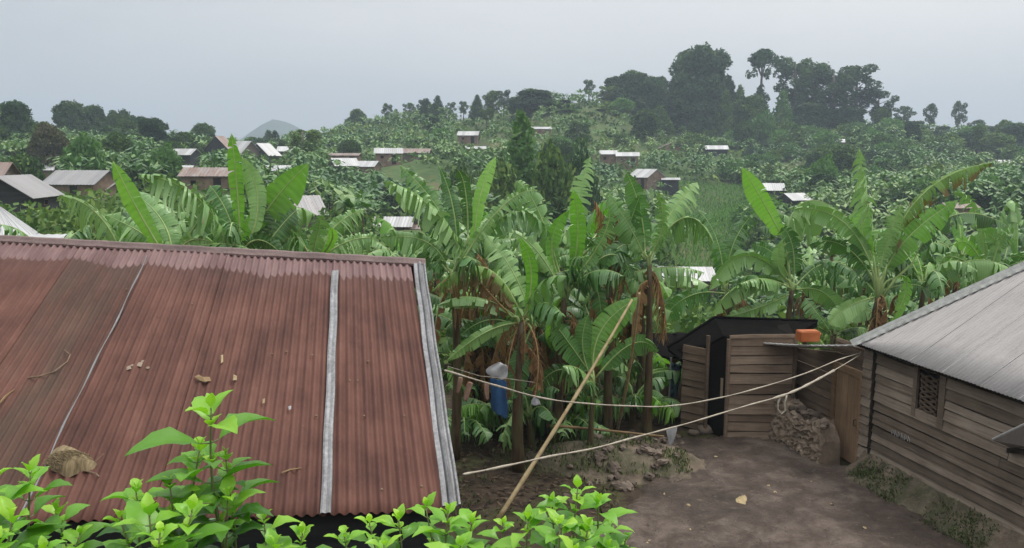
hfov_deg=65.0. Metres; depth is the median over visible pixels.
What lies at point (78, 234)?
banana plant
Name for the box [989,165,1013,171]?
bush
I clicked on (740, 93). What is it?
tree
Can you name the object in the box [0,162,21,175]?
village house
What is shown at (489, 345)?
banana plant
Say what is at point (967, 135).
bush
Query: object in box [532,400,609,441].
banana plant
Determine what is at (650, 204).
bush
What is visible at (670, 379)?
pale pole
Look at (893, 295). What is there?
banana plant
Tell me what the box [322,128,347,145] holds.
bush
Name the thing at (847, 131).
bush
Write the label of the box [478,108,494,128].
tree
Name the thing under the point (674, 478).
stone
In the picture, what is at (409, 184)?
bush
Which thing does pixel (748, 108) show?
tree
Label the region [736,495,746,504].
fallen leaf
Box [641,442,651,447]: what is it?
stone
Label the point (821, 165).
bush
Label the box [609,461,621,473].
stone
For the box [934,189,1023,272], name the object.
banana plant
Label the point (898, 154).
bush
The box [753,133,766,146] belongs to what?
bush
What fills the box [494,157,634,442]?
banana plant
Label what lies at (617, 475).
stone
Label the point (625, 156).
village house
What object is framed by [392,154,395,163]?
door
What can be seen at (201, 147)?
bush
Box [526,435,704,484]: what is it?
rubble mound
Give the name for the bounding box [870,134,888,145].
tree
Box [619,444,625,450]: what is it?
stone
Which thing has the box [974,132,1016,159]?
tree
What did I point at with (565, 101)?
tree
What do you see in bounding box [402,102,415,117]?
tree
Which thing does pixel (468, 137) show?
village house
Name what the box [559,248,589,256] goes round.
banana plant
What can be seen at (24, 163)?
bush
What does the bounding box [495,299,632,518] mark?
cane pole
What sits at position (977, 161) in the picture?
bush
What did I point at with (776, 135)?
bush
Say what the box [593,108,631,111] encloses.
bush
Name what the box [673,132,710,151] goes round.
bush
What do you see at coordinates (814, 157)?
tree
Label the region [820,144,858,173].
tree
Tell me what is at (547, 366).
cane pole
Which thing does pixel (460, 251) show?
banana plant
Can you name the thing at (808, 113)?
tree
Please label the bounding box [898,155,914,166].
bush
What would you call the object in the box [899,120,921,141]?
tree
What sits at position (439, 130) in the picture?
bush
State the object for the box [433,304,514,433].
banana plant
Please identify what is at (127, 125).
tree
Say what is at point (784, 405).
rope loop
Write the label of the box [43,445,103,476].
thatch clump
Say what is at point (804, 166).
bush
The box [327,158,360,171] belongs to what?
village house
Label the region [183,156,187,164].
door
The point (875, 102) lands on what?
tree
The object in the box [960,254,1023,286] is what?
banana plant
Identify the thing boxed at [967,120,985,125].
tree
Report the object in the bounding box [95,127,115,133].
tree
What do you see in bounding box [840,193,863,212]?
bush
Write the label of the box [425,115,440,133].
tree
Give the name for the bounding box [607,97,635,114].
bush
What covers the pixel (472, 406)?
banana plant
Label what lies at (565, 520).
leafy shrub
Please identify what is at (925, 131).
bush
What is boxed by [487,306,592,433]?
banana plant
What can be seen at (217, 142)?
village house
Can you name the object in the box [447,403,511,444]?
banana plant
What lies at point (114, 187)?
village house
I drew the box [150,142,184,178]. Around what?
bush
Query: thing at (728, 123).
tree
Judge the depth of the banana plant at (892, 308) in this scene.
22.34 m
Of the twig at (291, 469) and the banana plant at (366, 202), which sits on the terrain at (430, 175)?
the banana plant at (366, 202)
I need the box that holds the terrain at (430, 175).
[0,103,1022,547]
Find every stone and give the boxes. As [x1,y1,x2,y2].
[562,493,572,501]
[594,433,604,439]
[594,450,603,461]
[595,460,601,467]
[601,447,608,453]
[604,445,613,451]
[607,474,613,479]
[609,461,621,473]
[609,480,626,491]
[613,472,620,479]
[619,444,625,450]
[621,480,633,490]
[632,435,642,443]
[636,445,644,453]
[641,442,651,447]
[644,446,654,455]
[644,472,654,480]
[650,463,658,468]
[652,449,662,458]
[656,458,669,465]
[668,476,680,481]
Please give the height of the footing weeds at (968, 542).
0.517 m
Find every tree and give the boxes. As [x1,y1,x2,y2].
[0,99,38,156]
[0,112,6,137]
[26,121,70,169]
[29,121,49,135]
[50,99,86,134]
[79,142,109,151]
[82,104,106,132]
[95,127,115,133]
[101,108,129,129]
[101,131,134,162]
[116,118,138,134]
[124,115,144,130]
[135,116,172,150]
[152,140,184,149]
[171,131,198,148]
[190,122,215,138]
[262,130,271,141]
[270,130,279,139]
[273,139,286,148]
[287,129,321,153]
[337,139,361,160]
[347,109,363,132]
[349,108,366,118]
[381,103,392,122]
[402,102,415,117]
[416,97,429,119]
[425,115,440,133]
[428,95,447,118]
[445,102,456,113]
[459,101,468,120]
[468,94,484,119]
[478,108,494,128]
[481,90,502,117]
[499,89,510,115]
[504,108,538,219]
[506,88,561,115]
[507,96,515,113]
[512,96,524,111]
[539,138,574,165]
[554,100,576,108]
[563,121,592,142]
[584,79,595,99]
[598,86,615,106]
[600,75,627,103]
[611,69,649,115]
[629,108,661,141]
[635,75,671,116]
[654,105,676,135]
[666,82,716,133]
[667,79,676,120]
[668,41,732,133]
[712,89,736,136]
[725,74,736,102]
[732,94,768,128]
[732,121,756,149]
[733,85,744,104]
[745,48,779,105]
[759,164,780,182]
[771,89,793,124]
[773,54,814,108]
[788,101,831,127]
[794,61,838,104]
[805,152,822,165]
[808,172,838,195]
[809,63,857,108]
[818,144,837,152]
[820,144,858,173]
[825,105,867,128]
[837,64,883,107]
[857,87,899,115]
[870,106,891,123]
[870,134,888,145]
[892,106,917,122]
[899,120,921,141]
[913,120,929,129]
[923,103,937,126]
[930,163,945,175]
[932,126,950,134]
[951,101,967,129]
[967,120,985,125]
[969,123,986,153]
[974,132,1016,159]
[985,125,994,132]
[993,119,1012,132]
[996,122,1023,143]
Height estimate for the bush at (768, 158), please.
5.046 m
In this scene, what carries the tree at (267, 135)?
on the terrain at (430, 175)
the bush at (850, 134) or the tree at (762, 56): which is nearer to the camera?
the bush at (850, 134)
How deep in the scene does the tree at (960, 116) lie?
284.33 m
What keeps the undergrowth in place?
on the terrain at (430, 175)
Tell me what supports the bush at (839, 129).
on the terrain at (430, 175)
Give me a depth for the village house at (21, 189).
54.48 m
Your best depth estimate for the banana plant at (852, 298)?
33.20 m
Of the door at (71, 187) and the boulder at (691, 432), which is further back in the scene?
the door at (71, 187)
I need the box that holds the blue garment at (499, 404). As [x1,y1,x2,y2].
[489,378,507,418]
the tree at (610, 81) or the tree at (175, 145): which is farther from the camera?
the tree at (610, 81)
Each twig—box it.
[0,389,14,403]
[27,350,70,378]
[281,467,301,472]
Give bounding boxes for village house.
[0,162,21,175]
[0,174,64,218]
[0,206,39,235]
[28,234,67,237]
[37,162,54,177]
[43,170,118,200]
[107,181,142,193]
[173,149,201,165]
[177,167,237,193]
[202,136,231,154]
[233,141,259,159]
[255,143,281,162]
[266,165,291,174]
[276,146,295,156]
[294,195,328,227]
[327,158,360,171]
[328,153,362,160]
[358,161,383,172]
[373,216,417,230]
[374,148,402,167]
[402,148,431,162]
[411,225,420,229]
[457,131,480,143]
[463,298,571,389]
[465,146,485,149]
[533,127,551,135]
[599,150,616,164]
[615,152,639,169]
[629,169,665,190]
[636,332,686,397]
[657,143,680,154]
[657,266,717,298]
[661,178,680,194]
[704,145,728,155]
[762,183,785,196]
[776,193,812,207]
[934,202,979,225]
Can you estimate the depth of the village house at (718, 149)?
221.91 m
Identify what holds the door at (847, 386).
in the timber hut
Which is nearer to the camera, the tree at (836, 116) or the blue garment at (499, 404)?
the blue garment at (499, 404)
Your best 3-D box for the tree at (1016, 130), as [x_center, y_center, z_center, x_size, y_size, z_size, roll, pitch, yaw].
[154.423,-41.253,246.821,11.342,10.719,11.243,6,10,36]
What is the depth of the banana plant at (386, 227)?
23.29 m
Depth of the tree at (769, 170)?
159.57 m
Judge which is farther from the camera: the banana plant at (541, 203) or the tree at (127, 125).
the tree at (127, 125)
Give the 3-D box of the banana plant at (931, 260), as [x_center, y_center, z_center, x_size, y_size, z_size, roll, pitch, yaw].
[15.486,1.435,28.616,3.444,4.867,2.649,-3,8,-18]
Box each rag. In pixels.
[531,397,540,405]
[666,427,676,445]
[773,369,834,398]
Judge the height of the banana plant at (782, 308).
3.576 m
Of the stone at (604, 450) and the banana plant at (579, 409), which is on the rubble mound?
the stone at (604, 450)
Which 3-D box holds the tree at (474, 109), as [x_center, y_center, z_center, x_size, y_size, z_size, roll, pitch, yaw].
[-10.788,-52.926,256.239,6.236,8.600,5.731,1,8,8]
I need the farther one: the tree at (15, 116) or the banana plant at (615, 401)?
the tree at (15, 116)
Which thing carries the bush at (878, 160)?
on the terrain at (430, 175)
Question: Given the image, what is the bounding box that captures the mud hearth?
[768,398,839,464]
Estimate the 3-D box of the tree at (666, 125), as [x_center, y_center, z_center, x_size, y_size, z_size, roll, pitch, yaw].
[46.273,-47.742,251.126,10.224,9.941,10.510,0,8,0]
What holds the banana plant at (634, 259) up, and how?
on the terrain at (430, 175)
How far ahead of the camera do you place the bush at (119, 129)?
165.50 m
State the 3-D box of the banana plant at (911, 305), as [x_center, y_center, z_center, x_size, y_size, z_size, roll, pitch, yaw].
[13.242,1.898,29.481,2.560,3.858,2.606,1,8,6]
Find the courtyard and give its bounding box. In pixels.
[592,436,968,547]
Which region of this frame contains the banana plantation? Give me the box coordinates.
[0,89,1023,269]
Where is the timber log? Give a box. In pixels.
[546,424,663,436]
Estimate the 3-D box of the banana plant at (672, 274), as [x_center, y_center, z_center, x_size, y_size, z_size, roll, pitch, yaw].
[2.308,0.978,16.996,3.503,5.312,1.139,-3,9,-21]
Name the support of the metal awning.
attached to the timber hut
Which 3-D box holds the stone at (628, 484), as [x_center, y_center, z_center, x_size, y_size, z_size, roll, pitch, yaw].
[2.138,3.945,14.823,0.315,0.195,0.336,-1,32,-47]
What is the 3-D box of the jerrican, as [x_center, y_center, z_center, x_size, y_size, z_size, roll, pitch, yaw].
[6.054,1.252,16.375,0.485,0.226,0.240,-1,8,-6]
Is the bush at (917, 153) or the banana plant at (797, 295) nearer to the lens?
the banana plant at (797, 295)
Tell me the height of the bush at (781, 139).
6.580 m
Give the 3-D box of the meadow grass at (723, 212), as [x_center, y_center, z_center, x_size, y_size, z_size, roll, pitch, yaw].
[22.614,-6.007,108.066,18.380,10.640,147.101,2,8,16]
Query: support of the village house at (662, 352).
on the terrain at (430, 175)
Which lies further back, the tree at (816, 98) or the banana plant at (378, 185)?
the tree at (816, 98)
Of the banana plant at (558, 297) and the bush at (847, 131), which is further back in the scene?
the bush at (847, 131)
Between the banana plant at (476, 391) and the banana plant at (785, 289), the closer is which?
the banana plant at (476, 391)
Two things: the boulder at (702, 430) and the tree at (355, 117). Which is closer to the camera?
the boulder at (702, 430)
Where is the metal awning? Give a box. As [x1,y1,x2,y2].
[992,423,1023,453]
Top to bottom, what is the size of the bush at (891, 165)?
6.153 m
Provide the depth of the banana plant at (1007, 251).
28.69 m
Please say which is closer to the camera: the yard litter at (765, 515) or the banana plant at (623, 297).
the yard litter at (765, 515)
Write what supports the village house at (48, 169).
on the terrain at (430, 175)
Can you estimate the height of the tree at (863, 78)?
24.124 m
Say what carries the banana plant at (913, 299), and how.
on the terrain at (430, 175)
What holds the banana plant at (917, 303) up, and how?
on the terrain at (430, 175)
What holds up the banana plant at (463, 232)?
on the terrain at (430, 175)
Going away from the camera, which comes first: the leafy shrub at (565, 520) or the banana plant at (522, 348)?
the leafy shrub at (565, 520)
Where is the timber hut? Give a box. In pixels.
[763,261,1023,547]
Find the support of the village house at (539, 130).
on the terrain at (430, 175)
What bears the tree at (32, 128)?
on the terrain at (430, 175)
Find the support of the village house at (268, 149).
on the terrain at (430, 175)
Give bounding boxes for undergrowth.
[0,93,1023,379]
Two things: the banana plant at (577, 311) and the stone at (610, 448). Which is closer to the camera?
the stone at (610, 448)
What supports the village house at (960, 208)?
on the terrain at (430, 175)
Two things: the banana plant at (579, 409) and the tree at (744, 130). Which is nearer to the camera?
the banana plant at (579, 409)
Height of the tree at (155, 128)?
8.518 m
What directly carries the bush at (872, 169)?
on the terrain at (430, 175)
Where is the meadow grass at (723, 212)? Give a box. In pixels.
[652,180,748,315]
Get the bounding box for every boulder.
[688,429,699,435]
[697,424,712,433]
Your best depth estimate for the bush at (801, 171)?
154.16 m
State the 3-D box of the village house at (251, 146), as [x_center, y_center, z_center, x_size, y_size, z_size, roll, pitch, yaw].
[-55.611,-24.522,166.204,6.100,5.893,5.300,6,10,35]
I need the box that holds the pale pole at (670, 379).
[668,357,671,396]
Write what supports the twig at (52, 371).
on the red roofed house at (338, 354)
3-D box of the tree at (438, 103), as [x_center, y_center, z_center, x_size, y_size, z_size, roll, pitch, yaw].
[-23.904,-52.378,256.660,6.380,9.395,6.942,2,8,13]
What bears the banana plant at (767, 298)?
on the terrain at (430, 175)
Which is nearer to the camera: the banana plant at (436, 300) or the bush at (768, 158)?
the banana plant at (436, 300)
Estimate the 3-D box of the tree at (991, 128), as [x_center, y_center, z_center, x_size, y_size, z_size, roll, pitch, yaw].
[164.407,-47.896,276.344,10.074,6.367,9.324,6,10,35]
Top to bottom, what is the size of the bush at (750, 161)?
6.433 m
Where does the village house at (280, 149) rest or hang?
on the terrain at (430, 175)
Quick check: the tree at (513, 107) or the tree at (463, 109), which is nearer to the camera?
the tree at (513, 107)
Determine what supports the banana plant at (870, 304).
on the terrain at (430, 175)
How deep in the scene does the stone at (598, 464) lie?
15.40 m
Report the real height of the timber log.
0.211 m
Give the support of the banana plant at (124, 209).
on the terrain at (430, 175)
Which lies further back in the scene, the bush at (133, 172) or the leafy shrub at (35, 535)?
the bush at (133, 172)
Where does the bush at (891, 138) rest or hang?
on the terrain at (430, 175)
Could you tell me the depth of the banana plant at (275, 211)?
13.25 m
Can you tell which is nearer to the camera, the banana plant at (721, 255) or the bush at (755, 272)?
the banana plant at (721, 255)
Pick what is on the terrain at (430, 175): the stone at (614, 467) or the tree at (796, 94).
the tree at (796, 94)
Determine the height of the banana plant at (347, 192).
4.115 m
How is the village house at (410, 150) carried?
on the terrain at (430, 175)
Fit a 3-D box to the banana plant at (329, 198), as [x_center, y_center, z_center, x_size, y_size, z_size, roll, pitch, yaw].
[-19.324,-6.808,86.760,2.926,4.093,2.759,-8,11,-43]
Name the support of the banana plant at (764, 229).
on the terrain at (430, 175)
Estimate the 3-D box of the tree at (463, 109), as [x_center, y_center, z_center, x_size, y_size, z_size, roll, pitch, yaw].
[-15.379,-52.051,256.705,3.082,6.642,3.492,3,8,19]
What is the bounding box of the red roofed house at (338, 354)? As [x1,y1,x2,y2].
[0,235,460,547]
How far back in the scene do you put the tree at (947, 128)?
284.45 m
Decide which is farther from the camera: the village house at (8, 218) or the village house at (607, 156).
the village house at (607, 156)
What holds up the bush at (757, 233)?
on the terrain at (430, 175)
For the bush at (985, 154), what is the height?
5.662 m
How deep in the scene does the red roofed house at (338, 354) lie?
7.90 m
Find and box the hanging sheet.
[670,362,681,397]
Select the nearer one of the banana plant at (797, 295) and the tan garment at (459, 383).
the tan garment at (459, 383)
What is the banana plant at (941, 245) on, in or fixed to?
on the terrain at (430, 175)
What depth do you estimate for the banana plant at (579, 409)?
17.13 m
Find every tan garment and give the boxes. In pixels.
[456,377,462,393]
[463,382,472,400]
[484,383,488,399]
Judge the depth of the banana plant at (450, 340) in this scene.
18.54 m
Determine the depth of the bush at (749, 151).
216.79 m
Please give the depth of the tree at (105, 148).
114.33 m
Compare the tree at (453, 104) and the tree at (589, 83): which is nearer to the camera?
the tree at (453, 104)
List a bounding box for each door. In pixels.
[69,186,76,195]
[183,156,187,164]
[213,178,220,191]
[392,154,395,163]
[641,178,643,188]
[834,369,859,462]
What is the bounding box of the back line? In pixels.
[448,366,534,382]
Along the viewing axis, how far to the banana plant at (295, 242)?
14.55 m
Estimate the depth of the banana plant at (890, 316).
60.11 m
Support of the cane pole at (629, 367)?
on the terrain at (430, 175)
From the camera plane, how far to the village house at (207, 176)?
89.52 m
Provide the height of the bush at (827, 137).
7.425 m
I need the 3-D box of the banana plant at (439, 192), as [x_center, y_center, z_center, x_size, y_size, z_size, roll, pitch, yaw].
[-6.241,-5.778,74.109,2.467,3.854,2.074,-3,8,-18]
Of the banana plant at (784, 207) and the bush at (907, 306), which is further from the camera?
the banana plant at (784, 207)
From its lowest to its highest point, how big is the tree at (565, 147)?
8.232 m
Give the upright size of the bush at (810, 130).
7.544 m
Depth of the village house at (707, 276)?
77.27 m
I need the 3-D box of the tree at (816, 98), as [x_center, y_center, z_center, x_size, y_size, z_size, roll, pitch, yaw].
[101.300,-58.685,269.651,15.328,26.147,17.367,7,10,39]
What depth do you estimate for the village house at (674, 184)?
163.66 m
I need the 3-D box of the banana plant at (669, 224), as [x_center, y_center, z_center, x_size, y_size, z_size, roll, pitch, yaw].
[2.954,0.660,17.552,2.263,5.784,2.470,0,8,0]
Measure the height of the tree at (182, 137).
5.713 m
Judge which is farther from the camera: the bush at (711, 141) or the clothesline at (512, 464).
the bush at (711, 141)
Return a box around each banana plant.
[0,224,92,239]
[59,161,248,248]
[105,202,158,221]
[116,133,314,249]
[122,212,189,233]
[158,203,229,226]
[200,156,211,164]
[237,206,249,218]
[238,171,270,204]
[257,169,276,184]
[266,208,378,254]
[324,193,340,203]
[333,187,380,234]
[339,186,373,208]
[344,218,466,257]
[347,199,378,232]
[365,181,383,188]
[379,157,551,460]
[393,229,450,297]
[415,287,521,324]
[427,257,521,424]
[432,234,566,472]
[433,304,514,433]
[435,190,458,206]
[438,290,537,375]
[445,367,490,402]
[447,211,542,295]
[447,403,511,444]
[449,313,554,419]
[451,181,478,215]
[461,379,525,442]
[472,193,499,204]
[481,400,536,438]
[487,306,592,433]
[488,248,561,293]
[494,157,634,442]
[495,288,584,422]
[496,376,559,449]
[499,198,658,288]
[519,199,544,205]
[523,387,569,422]
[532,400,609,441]
[536,322,627,435]
[541,224,596,270]
[541,372,600,431]
[542,297,658,445]
[543,210,552,216]
[551,283,623,407]
[554,195,703,433]
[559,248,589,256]
[563,375,625,430]
[567,298,645,425]
[567,369,627,418]
[578,293,672,386]
[600,172,714,438]
[600,356,680,416]
[608,267,708,417]
[614,366,664,429]
[616,395,684,425]
[623,251,647,293]
[634,255,658,268]
[636,352,681,396]
[665,210,764,323]
[709,167,851,318]
[712,275,738,283]
[744,297,766,315]
[748,289,788,315]
[759,210,905,351]
[760,265,836,318]
[763,299,792,317]
[765,245,873,348]
[777,204,791,215]
[778,291,818,317]
[786,274,812,318]
[790,148,1008,331]
[800,293,871,350]
[801,277,821,330]
[809,238,884,332]
[835,236,1008,308]
[836,282,918,328]
[842,270,873,301]
[868,302,873,308]
[869,291,917,314]
[869,307,893,317]
[870,261,947,316]
[903,294,917,315]
[906,209,1023,296]
[914,299,934,305]
[915,251,967,302]
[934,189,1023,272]
[959,246,1023,283]
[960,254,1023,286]
[996,186,1020,214]
[997,262,1009,272]
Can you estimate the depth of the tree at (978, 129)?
234.28 m
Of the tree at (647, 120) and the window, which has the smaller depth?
the window
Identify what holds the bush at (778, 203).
on the terrain at (430, 175)
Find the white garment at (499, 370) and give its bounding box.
[486,362,507,379]
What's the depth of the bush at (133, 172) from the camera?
96.53 m
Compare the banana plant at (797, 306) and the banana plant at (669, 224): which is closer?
the banana plant at (669, 224)
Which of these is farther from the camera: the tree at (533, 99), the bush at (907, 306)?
the tree at (533, 99)
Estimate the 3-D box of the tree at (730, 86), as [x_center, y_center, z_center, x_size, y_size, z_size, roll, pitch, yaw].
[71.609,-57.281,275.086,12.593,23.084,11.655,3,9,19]
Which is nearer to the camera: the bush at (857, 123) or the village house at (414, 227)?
the village house at (414, 227)
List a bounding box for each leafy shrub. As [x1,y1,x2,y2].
[0,454,108,547]
[96,390,331,547]
[323,492,525,547]
[490,474,637,547]
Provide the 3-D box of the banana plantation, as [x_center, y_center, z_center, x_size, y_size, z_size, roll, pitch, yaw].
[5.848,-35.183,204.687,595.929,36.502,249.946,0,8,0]
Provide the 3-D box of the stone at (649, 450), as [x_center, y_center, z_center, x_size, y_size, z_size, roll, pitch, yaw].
[2.680,3.444,15.639,0.226,0.154,0.243,-2,8,-17]
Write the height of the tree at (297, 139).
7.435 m
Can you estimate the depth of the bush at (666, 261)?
82.50 m
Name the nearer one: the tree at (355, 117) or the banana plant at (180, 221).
the banana plant at (180, 221)
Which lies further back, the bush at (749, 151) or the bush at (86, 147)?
the bush at (749, 151)
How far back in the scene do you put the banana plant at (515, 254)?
34.04 m
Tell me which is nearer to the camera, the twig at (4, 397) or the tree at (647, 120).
the twig at (4, 397)
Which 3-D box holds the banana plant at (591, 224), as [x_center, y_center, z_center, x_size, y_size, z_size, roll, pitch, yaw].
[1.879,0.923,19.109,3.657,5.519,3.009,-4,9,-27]
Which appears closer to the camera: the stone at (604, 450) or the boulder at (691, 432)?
the stone at (604, 450)
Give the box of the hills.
[239,119,305,140]
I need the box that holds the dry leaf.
[195,374,210,381]
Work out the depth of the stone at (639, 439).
16.10 m
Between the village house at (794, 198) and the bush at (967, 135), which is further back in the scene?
the bush at (967, 135)
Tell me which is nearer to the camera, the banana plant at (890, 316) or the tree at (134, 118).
the banana plant at (890, 316)
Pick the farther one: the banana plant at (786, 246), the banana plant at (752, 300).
the banana plant at (752, 300)
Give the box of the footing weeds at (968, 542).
[847,452,998,547]
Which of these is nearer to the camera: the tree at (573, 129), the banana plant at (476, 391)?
the banana plant at (476, 391)
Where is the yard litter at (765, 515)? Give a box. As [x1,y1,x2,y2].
[641,442,927,547]
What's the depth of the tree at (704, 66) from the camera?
260.15 m
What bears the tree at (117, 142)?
on the terrain at (430, 175)
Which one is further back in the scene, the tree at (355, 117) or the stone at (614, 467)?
the tree at (355, 117)
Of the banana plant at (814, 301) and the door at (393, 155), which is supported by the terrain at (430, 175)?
the banana plant at (814, 301)
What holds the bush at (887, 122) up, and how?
on the terrain at (430, 175)
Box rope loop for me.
[777,395,786,414]
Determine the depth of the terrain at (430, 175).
17.96 m
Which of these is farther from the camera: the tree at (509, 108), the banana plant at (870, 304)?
the tree at (509, 108)
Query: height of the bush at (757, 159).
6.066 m
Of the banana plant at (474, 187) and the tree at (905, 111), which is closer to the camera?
the banana plant at (474, 187)
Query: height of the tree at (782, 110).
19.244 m
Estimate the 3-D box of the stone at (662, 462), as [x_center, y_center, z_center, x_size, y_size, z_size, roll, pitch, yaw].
[2.893,3.604,15.412,0.265,0.154,0.212,-21,-16,23]
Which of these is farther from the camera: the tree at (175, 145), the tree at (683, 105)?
the tree at (683, 105)
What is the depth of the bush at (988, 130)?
269.57 m
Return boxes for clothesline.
[444,352,860,407]
[463,354,860,474]
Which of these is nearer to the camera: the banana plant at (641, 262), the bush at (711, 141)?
the banana plant at (641, 262)
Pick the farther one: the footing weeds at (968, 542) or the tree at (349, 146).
the tree at (349, 146)
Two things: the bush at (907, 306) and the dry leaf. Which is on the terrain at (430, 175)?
the bush at (907, 306)
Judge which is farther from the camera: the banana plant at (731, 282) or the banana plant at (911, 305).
the banana plant at (731, 282)
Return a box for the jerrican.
[795,329,820,341]
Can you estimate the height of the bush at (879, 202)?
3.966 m
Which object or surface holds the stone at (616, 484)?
on the rubble mound
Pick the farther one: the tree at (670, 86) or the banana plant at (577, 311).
the tree at (670, 86)
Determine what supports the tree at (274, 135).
on the terrain at (430, 175)
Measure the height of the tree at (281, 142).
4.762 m
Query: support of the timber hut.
on the terrain at (430, 175)
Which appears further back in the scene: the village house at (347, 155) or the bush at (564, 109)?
the bush at (564, 109)
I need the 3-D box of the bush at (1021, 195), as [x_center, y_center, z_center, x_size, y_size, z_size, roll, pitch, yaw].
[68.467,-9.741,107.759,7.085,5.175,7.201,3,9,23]
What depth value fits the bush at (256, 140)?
198.91 m
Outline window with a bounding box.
[911,366,947,429]
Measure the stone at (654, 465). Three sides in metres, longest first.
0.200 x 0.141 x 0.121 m
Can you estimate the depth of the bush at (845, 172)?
141.65 m
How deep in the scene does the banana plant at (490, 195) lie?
75.51 m
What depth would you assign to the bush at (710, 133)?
249.88 m
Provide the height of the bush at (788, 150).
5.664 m
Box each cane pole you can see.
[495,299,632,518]
[539,352,579,431]
[616,292,640,429]
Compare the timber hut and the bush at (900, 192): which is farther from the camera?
the bush at (900, 192)
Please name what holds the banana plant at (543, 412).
on the terrain at (430, 175)
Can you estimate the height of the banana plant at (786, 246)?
6.142 m
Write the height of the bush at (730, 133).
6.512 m
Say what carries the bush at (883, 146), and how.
on the terrain at (430, 175)
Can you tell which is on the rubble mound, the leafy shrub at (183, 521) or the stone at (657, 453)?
the stone at (657, 453)
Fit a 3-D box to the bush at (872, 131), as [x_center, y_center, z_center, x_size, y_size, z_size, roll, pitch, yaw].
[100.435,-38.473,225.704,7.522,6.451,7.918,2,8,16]
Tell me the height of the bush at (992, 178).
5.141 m
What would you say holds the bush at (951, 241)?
on the terrain at (430, 175)
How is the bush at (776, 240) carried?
on the terrain at (430, 175)
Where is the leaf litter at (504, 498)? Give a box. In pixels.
[450,393,673,514]
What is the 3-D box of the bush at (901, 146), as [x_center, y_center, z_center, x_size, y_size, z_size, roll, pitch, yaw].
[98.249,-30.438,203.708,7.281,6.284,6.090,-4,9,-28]
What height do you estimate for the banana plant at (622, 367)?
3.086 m
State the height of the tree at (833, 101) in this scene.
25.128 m
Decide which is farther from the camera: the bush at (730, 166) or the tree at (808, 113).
the tree at (808, 113)
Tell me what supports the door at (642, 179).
in the village house at (646, 178)
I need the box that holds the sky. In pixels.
[0,0,1023,140]
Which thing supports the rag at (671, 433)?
hanging from the clothesline at (512, 464)
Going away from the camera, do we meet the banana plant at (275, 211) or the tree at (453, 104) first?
the banana plant at (275, 211)
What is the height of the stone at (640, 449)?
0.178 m
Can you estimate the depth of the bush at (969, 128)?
256.94 m
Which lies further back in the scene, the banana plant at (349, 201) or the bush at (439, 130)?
the bush at (439, 130)
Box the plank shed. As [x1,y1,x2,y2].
[667,316,817,438]
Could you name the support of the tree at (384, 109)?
on the terrain at (430, 175)
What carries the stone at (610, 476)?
on the terrain at (430, 175)
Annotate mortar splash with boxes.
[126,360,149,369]
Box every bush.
[4,148,45,180]
[58,131,106,169]
[92,125,129,137]
[125,147,160,184]
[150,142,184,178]
[197,136,212,152]
[248,137,267,143]
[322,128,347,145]
[375,186,414,216]
[378,178,401,192]
[402,175,430,197]
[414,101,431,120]
[429,127,453,148]
[438,159,476,216]
[468,170,479,179]
[477,151,524,219]
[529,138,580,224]
[555,136,577,144]
[559,108,582,111]
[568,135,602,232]
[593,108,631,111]
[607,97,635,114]
[613,132,633,147]
[616,193,657,216]
[637,252,681,268]
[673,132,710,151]
[698,139,717,151]
[705,130,722,143]
[716,158,742,180]
[722,130,734,148]
[729,203,748,218]
[732,168,747,182]
[735,198,790,225]
[739,155,765,173]
[740,147,763,157]
[741,154,764,174]
[741,218,783,248]
[741,287,829,318]
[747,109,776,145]
[747,252,795,277]
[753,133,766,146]
[758,152,779,167]
[760,235,806,247]
[767,128,791,144]
[767,237,806,254]
[768,119,809,144]
[773,134,800,149]
[783,142,804,159]
[785,169,805,189]
[795,161,811,169]
[799,153,838,193]
[801,125,821,145]
[801,199,847,216]
[808,128,842,150]
[810,185,842,199]
[831,123,857,137]
[837,169,853,186]
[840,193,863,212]
[841,127,853,140]
[847,126,869,145]
[848,120,865,127]
[858,126,881,141]
[864,149,880,162]
[865,141,897,155]
[866,159,903,172]
[869,165,888,173]
[871,157,904,169]
[872,157,902,172]
[872,192,889,211]
[873,149,903,162]
[876,116,904,133]
[881,181,935,214]
[882,290,919,315]
[885,133,898,142]
[892,142,914,153]
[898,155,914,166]
[901,153,923,167]
[904,139,921,146]
[908,144,924,158]
[908,175,950,209]
[919,137,944,151]
[919,166,942,179]
[921,127,933,140]
[936,236,957,252]
[937,132,966,150]
[939,145,969,160]
[949,181,994,207]
[954,126,969,131]
[954,131,974,147]
[958,155,975,164]
[958,158,993,169]
[961,126,986,134]
[971,152,997,164]
[976,174,1005,205]
[981,123,990,133]
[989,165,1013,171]
[997,145,1023,159]
[997,182,1023,213]
[1010,150,1023,161]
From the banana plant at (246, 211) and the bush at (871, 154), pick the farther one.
the bush at (871, 154)
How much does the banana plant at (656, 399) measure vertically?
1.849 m
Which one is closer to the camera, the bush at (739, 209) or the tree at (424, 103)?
the bush at (739, 209)

